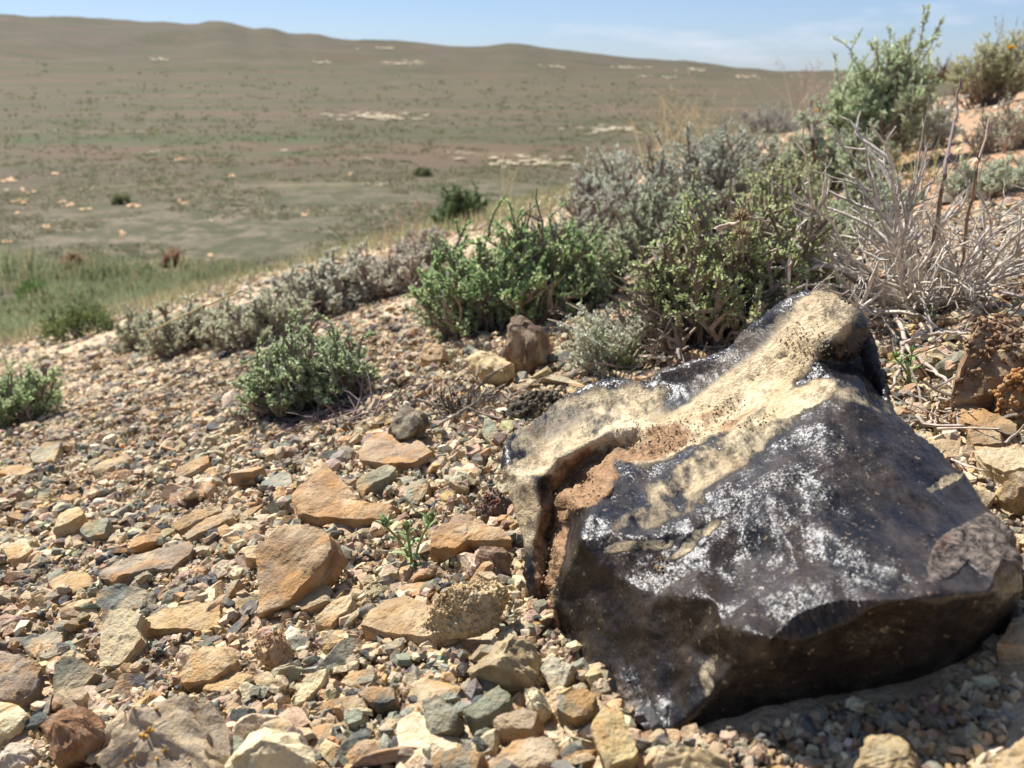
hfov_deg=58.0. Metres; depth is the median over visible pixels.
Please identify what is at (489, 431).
stone
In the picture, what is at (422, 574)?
stone
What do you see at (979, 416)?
stone
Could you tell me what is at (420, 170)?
plain bush
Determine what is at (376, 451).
stone
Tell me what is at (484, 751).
stone
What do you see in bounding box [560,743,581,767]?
stone
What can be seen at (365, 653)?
stone
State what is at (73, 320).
plain bush
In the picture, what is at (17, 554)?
stone
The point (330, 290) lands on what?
grey shrub
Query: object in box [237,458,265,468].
stone
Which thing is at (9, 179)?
bare soil
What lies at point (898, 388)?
stone
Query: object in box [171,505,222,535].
stone
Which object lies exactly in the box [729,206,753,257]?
dry thistle
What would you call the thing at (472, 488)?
stone
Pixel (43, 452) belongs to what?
stone
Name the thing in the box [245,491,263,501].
stone
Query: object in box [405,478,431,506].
stone
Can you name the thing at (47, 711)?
stone
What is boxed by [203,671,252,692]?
stone
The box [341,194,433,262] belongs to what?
dry grass
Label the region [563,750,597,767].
stone
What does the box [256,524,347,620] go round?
stone
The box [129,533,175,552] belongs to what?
stone
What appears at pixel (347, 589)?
stone
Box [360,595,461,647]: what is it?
stone
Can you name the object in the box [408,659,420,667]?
stone
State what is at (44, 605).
stone
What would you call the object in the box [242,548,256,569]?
stone
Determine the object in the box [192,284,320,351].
grey shrub
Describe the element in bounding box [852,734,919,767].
stone
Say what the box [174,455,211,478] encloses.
stone
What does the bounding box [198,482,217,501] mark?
stone
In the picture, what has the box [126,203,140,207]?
bare soil
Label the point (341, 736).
stone
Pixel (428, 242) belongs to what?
grey shrub
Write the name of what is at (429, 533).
stone
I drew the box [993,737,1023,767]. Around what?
stone
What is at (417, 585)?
stone
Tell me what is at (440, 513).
stone
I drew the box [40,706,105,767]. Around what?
stone
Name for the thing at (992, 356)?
stone
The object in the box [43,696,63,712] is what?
stone
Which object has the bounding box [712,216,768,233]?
pale branch
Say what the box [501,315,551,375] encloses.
stone
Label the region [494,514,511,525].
stone
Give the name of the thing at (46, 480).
stone
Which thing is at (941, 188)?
stalk
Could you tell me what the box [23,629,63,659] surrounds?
stone
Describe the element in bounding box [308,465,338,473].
stone
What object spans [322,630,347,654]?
stone
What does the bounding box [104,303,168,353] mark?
grey shrub
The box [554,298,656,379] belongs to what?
dwarf shrub
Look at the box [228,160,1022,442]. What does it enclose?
twig litter
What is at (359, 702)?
stone
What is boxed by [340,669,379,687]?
stone
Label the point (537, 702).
stone
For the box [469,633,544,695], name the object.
stone
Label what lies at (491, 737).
stone
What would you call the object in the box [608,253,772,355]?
dead bush
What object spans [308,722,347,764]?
stone
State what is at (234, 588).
stone
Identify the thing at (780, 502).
boulder
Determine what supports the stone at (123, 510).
on the ground at (78, 56)
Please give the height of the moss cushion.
0.040 m
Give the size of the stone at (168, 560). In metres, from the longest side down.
0.054 x 0.035 x 0.012 m
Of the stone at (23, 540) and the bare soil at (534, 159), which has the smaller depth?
the stone at (23, 540)
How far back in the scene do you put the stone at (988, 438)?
0.43 m
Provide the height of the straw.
0.201 m
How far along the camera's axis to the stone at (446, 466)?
0.58 m
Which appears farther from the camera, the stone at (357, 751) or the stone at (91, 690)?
the stone at (91, 690)
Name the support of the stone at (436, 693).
on the ground at (78, 56)
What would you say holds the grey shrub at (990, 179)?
on the ground at (78, 56)
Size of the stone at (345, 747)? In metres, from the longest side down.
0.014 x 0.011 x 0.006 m
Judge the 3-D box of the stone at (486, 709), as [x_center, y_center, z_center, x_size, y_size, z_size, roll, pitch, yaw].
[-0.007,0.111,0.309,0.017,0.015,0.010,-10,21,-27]
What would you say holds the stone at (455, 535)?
on the ground at (78, 56)
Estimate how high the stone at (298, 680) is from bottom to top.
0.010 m
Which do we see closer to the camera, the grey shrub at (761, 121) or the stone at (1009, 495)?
the stone at (1009, 495)
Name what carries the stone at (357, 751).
on the ground at (78, 56)
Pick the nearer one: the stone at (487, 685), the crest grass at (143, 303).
the stone at (487, 685)
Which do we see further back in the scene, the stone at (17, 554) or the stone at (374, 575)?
the stone at (17, 554)
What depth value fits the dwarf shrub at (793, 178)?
1.29 m
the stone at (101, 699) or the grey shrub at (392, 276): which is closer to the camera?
the stone at (101, 699)
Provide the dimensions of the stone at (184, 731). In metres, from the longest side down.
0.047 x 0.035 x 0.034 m
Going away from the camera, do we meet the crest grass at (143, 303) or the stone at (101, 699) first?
the stone at (101, 699)
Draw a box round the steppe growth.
[0,60,722,275]
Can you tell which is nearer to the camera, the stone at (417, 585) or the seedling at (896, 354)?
the stone at (417, 585)
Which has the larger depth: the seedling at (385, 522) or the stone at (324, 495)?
the stone at (324, 495)
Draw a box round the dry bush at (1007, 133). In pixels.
[957,91,1023,157]
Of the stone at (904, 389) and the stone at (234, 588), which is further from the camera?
the stone at (904, 389)
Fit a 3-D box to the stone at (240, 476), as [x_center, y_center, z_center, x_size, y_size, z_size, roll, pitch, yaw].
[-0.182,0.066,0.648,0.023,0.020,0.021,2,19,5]
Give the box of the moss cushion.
[499,388,564,422]
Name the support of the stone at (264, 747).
on the ground at (78, 56)
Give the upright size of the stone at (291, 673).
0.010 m
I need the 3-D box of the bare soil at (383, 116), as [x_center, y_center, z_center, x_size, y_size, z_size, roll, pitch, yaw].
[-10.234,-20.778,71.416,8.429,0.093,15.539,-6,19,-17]
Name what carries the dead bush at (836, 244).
on the ground at (78, 56)
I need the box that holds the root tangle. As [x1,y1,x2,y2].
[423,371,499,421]
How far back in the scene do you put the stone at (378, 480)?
0.57 m
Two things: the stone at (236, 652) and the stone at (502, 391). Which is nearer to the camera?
the stone at (236, 652)
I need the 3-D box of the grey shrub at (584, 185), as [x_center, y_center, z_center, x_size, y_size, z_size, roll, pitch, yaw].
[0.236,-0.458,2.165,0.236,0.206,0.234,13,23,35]
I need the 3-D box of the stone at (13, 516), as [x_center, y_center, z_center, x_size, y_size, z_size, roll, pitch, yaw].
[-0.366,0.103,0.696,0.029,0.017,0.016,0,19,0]
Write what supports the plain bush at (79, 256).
on the ground at (78, 56)
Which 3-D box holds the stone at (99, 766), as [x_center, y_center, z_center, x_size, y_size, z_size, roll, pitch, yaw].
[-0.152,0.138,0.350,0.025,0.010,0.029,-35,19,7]
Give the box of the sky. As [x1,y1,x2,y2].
[0,0,1023,71]
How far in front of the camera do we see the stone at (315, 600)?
0.42 m
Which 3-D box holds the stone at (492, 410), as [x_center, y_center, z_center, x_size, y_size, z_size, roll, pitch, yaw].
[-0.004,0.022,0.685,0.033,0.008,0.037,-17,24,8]
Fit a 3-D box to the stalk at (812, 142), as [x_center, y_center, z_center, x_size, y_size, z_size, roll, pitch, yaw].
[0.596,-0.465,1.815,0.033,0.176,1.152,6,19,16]
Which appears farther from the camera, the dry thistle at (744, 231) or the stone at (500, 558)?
the dry thistle at (744, 231)
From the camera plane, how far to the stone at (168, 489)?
0.67 m
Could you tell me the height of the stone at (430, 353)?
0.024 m
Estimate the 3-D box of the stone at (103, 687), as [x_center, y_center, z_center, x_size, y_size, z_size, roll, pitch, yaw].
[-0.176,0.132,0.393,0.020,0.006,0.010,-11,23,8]
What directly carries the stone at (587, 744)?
on the ground at (78, 56)
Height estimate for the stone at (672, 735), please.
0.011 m
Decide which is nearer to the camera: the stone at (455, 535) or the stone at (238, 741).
the stone at (238, 741)
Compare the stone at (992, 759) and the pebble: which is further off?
the pebble
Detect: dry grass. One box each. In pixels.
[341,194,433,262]
[499,154,518,213]
[590,72,765,175]
[732,58,869,118]
[985,15,1023,52]
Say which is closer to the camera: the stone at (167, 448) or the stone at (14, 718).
the stone at (14, 718)
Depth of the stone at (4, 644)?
0.46 m
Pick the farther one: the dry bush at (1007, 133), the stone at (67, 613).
the dry bush at (1007, 133)
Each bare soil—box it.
[1,177,16,181]
[59,200,73,206]
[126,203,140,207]
[323,112,429,119]
[387,60,421,64]
[454,154,570,166]
[558,125,643,133]
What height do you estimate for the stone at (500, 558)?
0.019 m
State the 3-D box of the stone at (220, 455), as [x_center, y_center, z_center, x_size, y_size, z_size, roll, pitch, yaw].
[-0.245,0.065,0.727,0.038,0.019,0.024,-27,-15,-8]
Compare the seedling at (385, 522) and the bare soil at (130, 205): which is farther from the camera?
the bare soil at (130, 205)
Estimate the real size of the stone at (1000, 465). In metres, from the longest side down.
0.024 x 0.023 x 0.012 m
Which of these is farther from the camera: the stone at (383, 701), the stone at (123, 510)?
the stone at (123, 510)
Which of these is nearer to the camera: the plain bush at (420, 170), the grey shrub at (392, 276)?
the grey shrub at (392, 276)
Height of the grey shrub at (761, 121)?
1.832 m
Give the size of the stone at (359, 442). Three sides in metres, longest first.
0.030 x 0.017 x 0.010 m
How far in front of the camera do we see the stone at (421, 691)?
0.33 m
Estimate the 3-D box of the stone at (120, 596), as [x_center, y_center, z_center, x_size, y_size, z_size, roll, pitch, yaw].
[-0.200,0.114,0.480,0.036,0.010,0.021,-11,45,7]
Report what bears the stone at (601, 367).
on the ground at (78, 56)
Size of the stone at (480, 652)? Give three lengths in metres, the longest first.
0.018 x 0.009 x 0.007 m
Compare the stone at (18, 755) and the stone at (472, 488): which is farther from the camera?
the stone at (472, 488)
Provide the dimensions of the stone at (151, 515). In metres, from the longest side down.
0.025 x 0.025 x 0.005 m
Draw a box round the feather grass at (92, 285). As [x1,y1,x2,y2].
[0,236,268,339]
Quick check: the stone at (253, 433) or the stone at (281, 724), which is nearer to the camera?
the stone at (281, 724)
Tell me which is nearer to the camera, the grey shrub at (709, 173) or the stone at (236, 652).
the stone at (236, 652)
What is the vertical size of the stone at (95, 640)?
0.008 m
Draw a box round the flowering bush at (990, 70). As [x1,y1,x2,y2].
[944,24,1023,109]
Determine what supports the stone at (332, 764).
on the ground at (78, 56)
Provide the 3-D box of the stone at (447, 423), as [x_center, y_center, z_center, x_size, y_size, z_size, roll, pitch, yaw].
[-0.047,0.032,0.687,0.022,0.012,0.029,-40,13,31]
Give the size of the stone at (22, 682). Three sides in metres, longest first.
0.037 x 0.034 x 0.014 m
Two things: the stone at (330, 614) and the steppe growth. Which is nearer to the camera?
the stone at (330, 614)
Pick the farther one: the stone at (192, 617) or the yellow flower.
the yellow flower
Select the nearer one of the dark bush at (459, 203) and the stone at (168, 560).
the stone at (168, 560)
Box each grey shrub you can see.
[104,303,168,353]
[130,293,224,360]
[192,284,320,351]
[269,242,379,322]
[345,235,431,302]
[391,224,459,267]
[525,184,627,253]
[552,142,646,220]
[594,176,726,261]
[601,114,763,225]
[701,122,786,179]
[739,98,802,132]
[770,199,891,253]
[900,80,967,154]
[938,152,1023,203]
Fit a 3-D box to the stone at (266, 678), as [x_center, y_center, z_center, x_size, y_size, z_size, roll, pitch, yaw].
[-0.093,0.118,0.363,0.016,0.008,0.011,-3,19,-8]
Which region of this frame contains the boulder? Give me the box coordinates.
[500,290,1023,731]
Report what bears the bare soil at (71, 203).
on the ground at (78, 56)
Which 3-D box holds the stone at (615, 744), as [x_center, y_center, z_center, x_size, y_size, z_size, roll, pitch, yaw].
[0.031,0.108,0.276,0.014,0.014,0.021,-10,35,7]
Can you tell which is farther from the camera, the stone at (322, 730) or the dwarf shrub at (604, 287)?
the dwarf shrub at (604, 287)
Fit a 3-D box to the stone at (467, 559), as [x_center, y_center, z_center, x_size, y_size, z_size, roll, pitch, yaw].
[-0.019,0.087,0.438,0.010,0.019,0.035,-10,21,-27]
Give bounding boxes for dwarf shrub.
[0,358,64,428]
[228,293,382,423]
[401,188,602,341]
[545,199,635,308]
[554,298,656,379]
[608,167,854,362]
[725,152,839,230]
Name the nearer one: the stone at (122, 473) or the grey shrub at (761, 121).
the stone at (122, 473)
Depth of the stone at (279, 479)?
0.62 m
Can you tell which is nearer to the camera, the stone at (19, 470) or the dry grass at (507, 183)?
the stone at (19, 470)
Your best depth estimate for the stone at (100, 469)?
0.77 m
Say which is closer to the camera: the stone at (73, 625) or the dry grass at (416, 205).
the stone at (73, 625)
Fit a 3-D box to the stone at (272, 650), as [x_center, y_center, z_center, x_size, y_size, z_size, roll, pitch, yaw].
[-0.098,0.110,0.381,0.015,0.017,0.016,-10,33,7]
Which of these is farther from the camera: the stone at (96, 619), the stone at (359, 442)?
the stone at (359, 442)
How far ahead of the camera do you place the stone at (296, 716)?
0.33 m
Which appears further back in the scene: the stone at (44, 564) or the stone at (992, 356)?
the stone at (44, 564)
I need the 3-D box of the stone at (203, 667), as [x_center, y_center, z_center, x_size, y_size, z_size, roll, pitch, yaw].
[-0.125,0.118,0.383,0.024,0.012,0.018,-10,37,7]
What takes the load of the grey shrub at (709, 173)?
on the ground at (78, 56)
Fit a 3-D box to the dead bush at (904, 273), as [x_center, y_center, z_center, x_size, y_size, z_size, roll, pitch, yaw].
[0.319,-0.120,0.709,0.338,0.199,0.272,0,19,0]
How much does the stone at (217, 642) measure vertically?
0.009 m
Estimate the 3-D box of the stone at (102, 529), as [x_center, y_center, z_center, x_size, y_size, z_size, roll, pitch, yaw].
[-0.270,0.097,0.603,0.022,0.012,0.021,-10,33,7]
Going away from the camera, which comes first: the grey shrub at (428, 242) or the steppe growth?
the grey shrub at (428, 242)
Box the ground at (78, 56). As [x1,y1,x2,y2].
[0,14,1023,767]
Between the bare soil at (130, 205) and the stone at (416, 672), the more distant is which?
the bare soil at (130, 205)
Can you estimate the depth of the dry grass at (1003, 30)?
4.31 m
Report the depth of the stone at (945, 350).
0.58 m
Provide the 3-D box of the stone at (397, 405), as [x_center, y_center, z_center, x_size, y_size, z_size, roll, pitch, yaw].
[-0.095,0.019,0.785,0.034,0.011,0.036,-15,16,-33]
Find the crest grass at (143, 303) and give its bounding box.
[0,172,608,376]
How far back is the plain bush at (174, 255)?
15.95 m
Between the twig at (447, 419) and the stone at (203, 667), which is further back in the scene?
the twig at (447, 419)
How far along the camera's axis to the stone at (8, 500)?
0.74 m
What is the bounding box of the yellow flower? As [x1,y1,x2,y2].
[1005,44,1014,118]
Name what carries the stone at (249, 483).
on the ground at (78, 56)
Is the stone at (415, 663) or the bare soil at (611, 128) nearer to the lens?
the stone at (415, 663)
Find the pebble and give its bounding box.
[92,498,106,506]
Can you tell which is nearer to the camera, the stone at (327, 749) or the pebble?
the stone at (327, 749)
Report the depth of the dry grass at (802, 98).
67.23 m
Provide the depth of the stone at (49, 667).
0.42 m
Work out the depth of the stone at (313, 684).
0.35 m
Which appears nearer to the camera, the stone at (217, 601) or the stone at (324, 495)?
the stone at (217, 601)
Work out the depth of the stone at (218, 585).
0.46 m
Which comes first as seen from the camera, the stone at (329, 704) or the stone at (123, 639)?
the stone at (329, 704)
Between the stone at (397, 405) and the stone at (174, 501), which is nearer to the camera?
the stone at (174, 501)
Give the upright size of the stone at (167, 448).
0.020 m
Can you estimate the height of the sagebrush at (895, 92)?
0.332 m
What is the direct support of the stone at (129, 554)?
on the ground at (78, 56)
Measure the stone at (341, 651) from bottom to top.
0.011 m
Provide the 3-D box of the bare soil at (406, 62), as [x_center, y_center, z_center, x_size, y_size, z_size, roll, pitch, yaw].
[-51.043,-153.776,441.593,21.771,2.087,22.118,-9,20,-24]
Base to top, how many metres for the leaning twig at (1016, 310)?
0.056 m
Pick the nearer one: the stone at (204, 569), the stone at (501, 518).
the stone at (501, 518)
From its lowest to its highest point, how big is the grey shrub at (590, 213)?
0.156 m
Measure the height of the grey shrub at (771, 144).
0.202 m
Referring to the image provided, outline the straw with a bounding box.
[138,292,238,337]
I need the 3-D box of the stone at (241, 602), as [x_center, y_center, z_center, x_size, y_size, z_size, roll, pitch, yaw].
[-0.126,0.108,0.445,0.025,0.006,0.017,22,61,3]
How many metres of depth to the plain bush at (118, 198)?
23.74 m
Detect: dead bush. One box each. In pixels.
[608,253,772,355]
[702,93,1023,332]
[820,207,860,277]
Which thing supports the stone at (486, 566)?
on the ground at (78, 56)
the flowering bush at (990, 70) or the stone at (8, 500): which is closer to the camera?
the stone at (8, 500)
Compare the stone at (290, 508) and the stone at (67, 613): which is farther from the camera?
the stone at (290, 508)
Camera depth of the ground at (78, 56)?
56.30 m
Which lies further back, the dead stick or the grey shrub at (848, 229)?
the grey shrub at (848, 229)
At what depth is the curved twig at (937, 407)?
0.49 m
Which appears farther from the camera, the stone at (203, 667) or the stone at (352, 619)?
the stone at (352, 619)
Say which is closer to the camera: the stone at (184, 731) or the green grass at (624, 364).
the stone at (184, 731)
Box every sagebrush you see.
[765,92,902,196]
[797,4,953,156]
[821,150,927,220]
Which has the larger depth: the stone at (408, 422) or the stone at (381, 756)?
the stone at (408, 422)
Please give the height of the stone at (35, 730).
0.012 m
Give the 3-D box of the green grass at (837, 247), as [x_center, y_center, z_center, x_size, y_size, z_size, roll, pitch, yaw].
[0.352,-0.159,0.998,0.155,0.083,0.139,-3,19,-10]
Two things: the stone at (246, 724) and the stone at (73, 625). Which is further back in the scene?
the stone at (73, 625)
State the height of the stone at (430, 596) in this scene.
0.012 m
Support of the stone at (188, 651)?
on the ground at (78, 56)
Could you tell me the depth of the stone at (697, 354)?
0.69 m
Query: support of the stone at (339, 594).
on the ground at (78, 56)
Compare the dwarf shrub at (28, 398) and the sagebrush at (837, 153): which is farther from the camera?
the sagebrush at (837, 153)
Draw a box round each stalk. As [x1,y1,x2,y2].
[809,95,816,160]
[925,77,961,275]
[958,114,991,278]
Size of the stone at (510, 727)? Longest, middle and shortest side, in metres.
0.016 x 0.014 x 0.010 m
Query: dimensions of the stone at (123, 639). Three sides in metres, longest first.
0.033 x 0.023 x 0.012 m
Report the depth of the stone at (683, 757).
0.25 m
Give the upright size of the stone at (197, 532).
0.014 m
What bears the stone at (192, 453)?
on the ground at (78, 56)
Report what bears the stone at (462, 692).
on the ground at (78, 56)
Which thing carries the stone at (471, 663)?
on the ground at (78, 56)
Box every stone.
[0,465,36,479]
[0,497,17,507]
[0,634,29,653]
[0,651,44,708]
[0,702,28,750]
[0,742,39,767]
[4,538,39,556]
[4,543,33,569]
[4,727,39,746]
[5,512,25,523]
[22,728,43,739]
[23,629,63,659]
[28,562,57,572]
[30,441,63,464]
[38,597,59,608]
[38,694,52,730]
[40,476,59,487]
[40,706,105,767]
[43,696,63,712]
[44,659,58,684]
[49,571,93,599]
[53,507,88,538]
[53,656,103,695]
[57,598,101,631]
[60,607,80,619]
[64,617,87,631]
[80,517,114,545]
[84,685,98,707]
[88,636,99,649]
[91,693,109,710]
[92,456,127,479]
[95,583,158,616]
[95,680,115,693]
[95,706,142,767]
[97,694,233,767]
[98,541,195,585]
[99,608,150,669]
[103,709,126,746]
[106,673,145,711]
[107,469,132,480]
[115,505,132,515]
[122,552,139,555]
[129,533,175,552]
[133,511,165,527]
[146,601,221,637]
[159,582,187,601]
[160,446,181,454]
[161,483,191,500]
[169,489,201,509]
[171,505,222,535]
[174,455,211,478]
[177,645,195,666]
[178,449,197,460]
[178,646,241,692]
[181,511,236,543]
[188,452,222,460]
[194,639,222,650]
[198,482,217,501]
[198,560,213,574]
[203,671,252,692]
[205,580,223,595]
[205,594,227,611]
[211,691,239,708]
[224,579,242,599]
[224,646,240,656]
[224,727,316,767]
[227,614,248,632]
[230,466,266,484]
[232,713,278,738]
[233,735,243,752]
[235,546,255,568]
[235,594,258,619]
[236,504,262,522]
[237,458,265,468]
[239,478,258,489]
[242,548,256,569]
[244,427,263,435]
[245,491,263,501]
[250,676,301,684]
[253,622,281,637]
[254,630,294,670]
[254,671,295,693]
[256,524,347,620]
[258,472,292,492]
[259,718,295,731]
[271,665,301,680]
[278,706,308,727]
[283,727,307,745]
[287,501,294,514]
[291,463,401,529]
[294,668,329,707]
[295,585,332,616]
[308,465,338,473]
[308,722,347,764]
[314,594,355,630]
[316,638,362,678]
[319,694,358,715]
[319,739,339,763]
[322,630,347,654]
[330,760,343,767]
[331,588,344,598]
[332,524,354,539]
[333,585,351,592]
[334,728,347,745]
[335,698,368,732]
[335,728,370,757]
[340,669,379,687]
[343,607,361,628]
[345,740,379,767]
[351,746,415,767]
[355,433,365,445]
[355,572,378,584]
[356,464,395,499]
[356,648,388,663]
[358,430,434,472]
[358,686,400,717]
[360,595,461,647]
[388,405,428,440]
[395,402,400,409]
[396,582,423,595]
[396,712,458,767]
[403,664,422,698]
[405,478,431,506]
[405,677,461,708]
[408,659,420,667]
[410,566,434,582]
[419,342,448,366]
[422,695,465,737]
[425,529,434,539]
[426,587,441,600]
[428,496,450,514]
[428,691,445,701]
[430,514,511,566]
[437,484,478,494]
[438,462,448,479]
[439,747,488,767]
[442,415,453,427]
[449,683,466,698]
[452,698,467,717]
[456,552,475,571]
[461,661,474,679]
[463,685,514,733]
[465,350,514,387]
[467,644,493,662]
[469,561,493,582]
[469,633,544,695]
[470,728,499,757]
[473,678,494,694]
[473,735,492,753]
[475,546,511,576]
[476,486,511,523]
[482,416,497,444]
[487,736,561,767]
[489,407,506,422]
[492,709,544,745]
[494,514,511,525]
[500,389,516,394]
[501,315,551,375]
[524,687,552,724]
[538,374,572,386]
[540,655,579,689]
[557,687,599,728]
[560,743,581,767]
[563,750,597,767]
[564,725,595,749]
[574,739,581,750]
[589,357,608,375]
[591,706,638,767]
[634,728,680,767]
[653,746,732,767]
[685,350,706,360]
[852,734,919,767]
[888,385,909,399]
[891,383,915,398]
[912,347,952,377]
[944,311,1023,423]
[952,404,1016,440]
[966,425,1008,447]
[972,446,1023,484]
[987,747,999,762]
[991,367,1023,430]
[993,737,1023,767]
[995,471,1023,516]
[996,613,1023,667]
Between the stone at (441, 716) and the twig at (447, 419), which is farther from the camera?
the twig at (447, 419)
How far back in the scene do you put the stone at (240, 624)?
0.42 m
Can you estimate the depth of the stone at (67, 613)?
0.47 m
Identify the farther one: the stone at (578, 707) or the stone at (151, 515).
the stone at (151, 515)
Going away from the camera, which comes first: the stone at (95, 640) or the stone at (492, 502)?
the stone at (95, 640)
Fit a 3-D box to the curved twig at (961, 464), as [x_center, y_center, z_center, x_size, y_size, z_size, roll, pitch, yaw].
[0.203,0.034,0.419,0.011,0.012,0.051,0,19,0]
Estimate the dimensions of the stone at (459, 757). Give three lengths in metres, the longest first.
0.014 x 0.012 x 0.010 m
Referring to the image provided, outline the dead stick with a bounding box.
[889,309,967,389]
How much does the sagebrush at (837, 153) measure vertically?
0.204 m
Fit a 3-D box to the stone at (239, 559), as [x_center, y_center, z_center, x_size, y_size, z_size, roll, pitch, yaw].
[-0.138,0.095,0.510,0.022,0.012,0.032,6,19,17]
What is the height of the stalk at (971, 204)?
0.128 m
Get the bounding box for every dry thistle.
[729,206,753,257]
[731,223,754,262]
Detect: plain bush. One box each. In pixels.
[12,278,59,302]
[34,298,120,343]
[56,249,92,271]
[109,191,134,204]
[138,262,155,276]
[158,245,187,267]
[412,166,432,176]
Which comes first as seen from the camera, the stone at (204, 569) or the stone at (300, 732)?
the stone at (300, 732)
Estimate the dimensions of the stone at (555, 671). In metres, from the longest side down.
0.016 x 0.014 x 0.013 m
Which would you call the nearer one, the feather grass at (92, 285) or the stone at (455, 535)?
the stone at (455, 535)
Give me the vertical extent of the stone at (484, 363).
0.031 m
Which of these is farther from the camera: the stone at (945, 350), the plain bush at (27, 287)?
the plain bush at (27, 287)
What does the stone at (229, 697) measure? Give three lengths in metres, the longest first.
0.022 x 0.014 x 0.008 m
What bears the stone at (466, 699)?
on the ground at (78, 56)
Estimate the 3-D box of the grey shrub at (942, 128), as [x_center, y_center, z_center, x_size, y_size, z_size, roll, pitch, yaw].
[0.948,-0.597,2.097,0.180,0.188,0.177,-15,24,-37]
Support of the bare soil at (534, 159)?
on the ground at (78, 56)
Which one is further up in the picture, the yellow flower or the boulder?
the yellow flower
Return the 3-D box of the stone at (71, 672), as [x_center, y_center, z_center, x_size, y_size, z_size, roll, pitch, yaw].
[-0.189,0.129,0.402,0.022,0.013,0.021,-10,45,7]
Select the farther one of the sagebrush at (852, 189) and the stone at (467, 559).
the sagebrush at (852, 189)
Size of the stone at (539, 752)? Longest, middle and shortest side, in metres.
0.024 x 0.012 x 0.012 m
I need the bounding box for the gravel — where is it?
[0,90,1023,767]
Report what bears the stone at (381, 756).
on the ground at (78, 56)
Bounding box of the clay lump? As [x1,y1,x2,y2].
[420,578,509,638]
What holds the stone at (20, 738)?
on the ground at (78, 56)
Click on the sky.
(731, 33)
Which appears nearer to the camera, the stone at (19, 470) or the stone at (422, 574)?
the stone at (422, 574)
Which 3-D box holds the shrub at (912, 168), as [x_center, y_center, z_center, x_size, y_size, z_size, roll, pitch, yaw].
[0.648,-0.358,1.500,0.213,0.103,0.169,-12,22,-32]
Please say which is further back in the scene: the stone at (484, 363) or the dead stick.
the stone at (484, 363)
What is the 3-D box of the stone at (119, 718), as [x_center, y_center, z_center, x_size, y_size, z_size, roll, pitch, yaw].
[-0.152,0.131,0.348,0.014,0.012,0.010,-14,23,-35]
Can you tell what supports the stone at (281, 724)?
on the ground at (78, 56)
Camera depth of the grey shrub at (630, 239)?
1.32 m
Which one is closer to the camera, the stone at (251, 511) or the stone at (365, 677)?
the stone at (365, 677)
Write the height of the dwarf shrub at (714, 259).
0.168 m
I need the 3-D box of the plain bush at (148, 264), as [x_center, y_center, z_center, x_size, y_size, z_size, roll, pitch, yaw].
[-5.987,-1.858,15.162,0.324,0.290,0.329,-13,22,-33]
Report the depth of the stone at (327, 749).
0.31 m
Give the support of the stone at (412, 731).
on the ground at (78, 56)
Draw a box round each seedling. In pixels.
[375,509,437,569]
[888,345,925,383]
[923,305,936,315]
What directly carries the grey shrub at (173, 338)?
on the ground at (78, 56)
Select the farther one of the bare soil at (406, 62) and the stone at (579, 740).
the bare soil at (406, 62)
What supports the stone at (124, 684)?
on the ground at (78, 56)
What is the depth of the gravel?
0.55 m
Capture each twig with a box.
[437,399,476,425]
[934,395,945,434]
[941,452,995,482]
[1003,424,1023,444]
[1008,300,1023,318]
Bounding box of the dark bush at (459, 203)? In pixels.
[427,178,488,229]
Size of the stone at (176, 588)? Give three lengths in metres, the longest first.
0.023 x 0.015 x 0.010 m
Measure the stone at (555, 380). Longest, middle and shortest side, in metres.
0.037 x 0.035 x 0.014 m
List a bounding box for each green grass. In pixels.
[584,316,649,371]
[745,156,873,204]
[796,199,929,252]
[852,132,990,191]
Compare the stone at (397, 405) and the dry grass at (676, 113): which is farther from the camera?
the dry grass at (676, 113)
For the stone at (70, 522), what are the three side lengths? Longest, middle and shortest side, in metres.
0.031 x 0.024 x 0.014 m
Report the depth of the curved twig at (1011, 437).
0.42 m
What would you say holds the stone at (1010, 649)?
on the ground at (78, 56)
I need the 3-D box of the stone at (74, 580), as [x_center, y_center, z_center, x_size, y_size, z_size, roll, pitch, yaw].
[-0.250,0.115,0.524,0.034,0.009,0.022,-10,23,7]
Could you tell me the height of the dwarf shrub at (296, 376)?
0.125 m
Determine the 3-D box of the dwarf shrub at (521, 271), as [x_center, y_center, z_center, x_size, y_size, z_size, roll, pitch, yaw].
[-0.015,-0.124,1.033,0.234,0.194,0.227,0,19,0]
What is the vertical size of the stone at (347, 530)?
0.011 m
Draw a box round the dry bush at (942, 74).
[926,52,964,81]

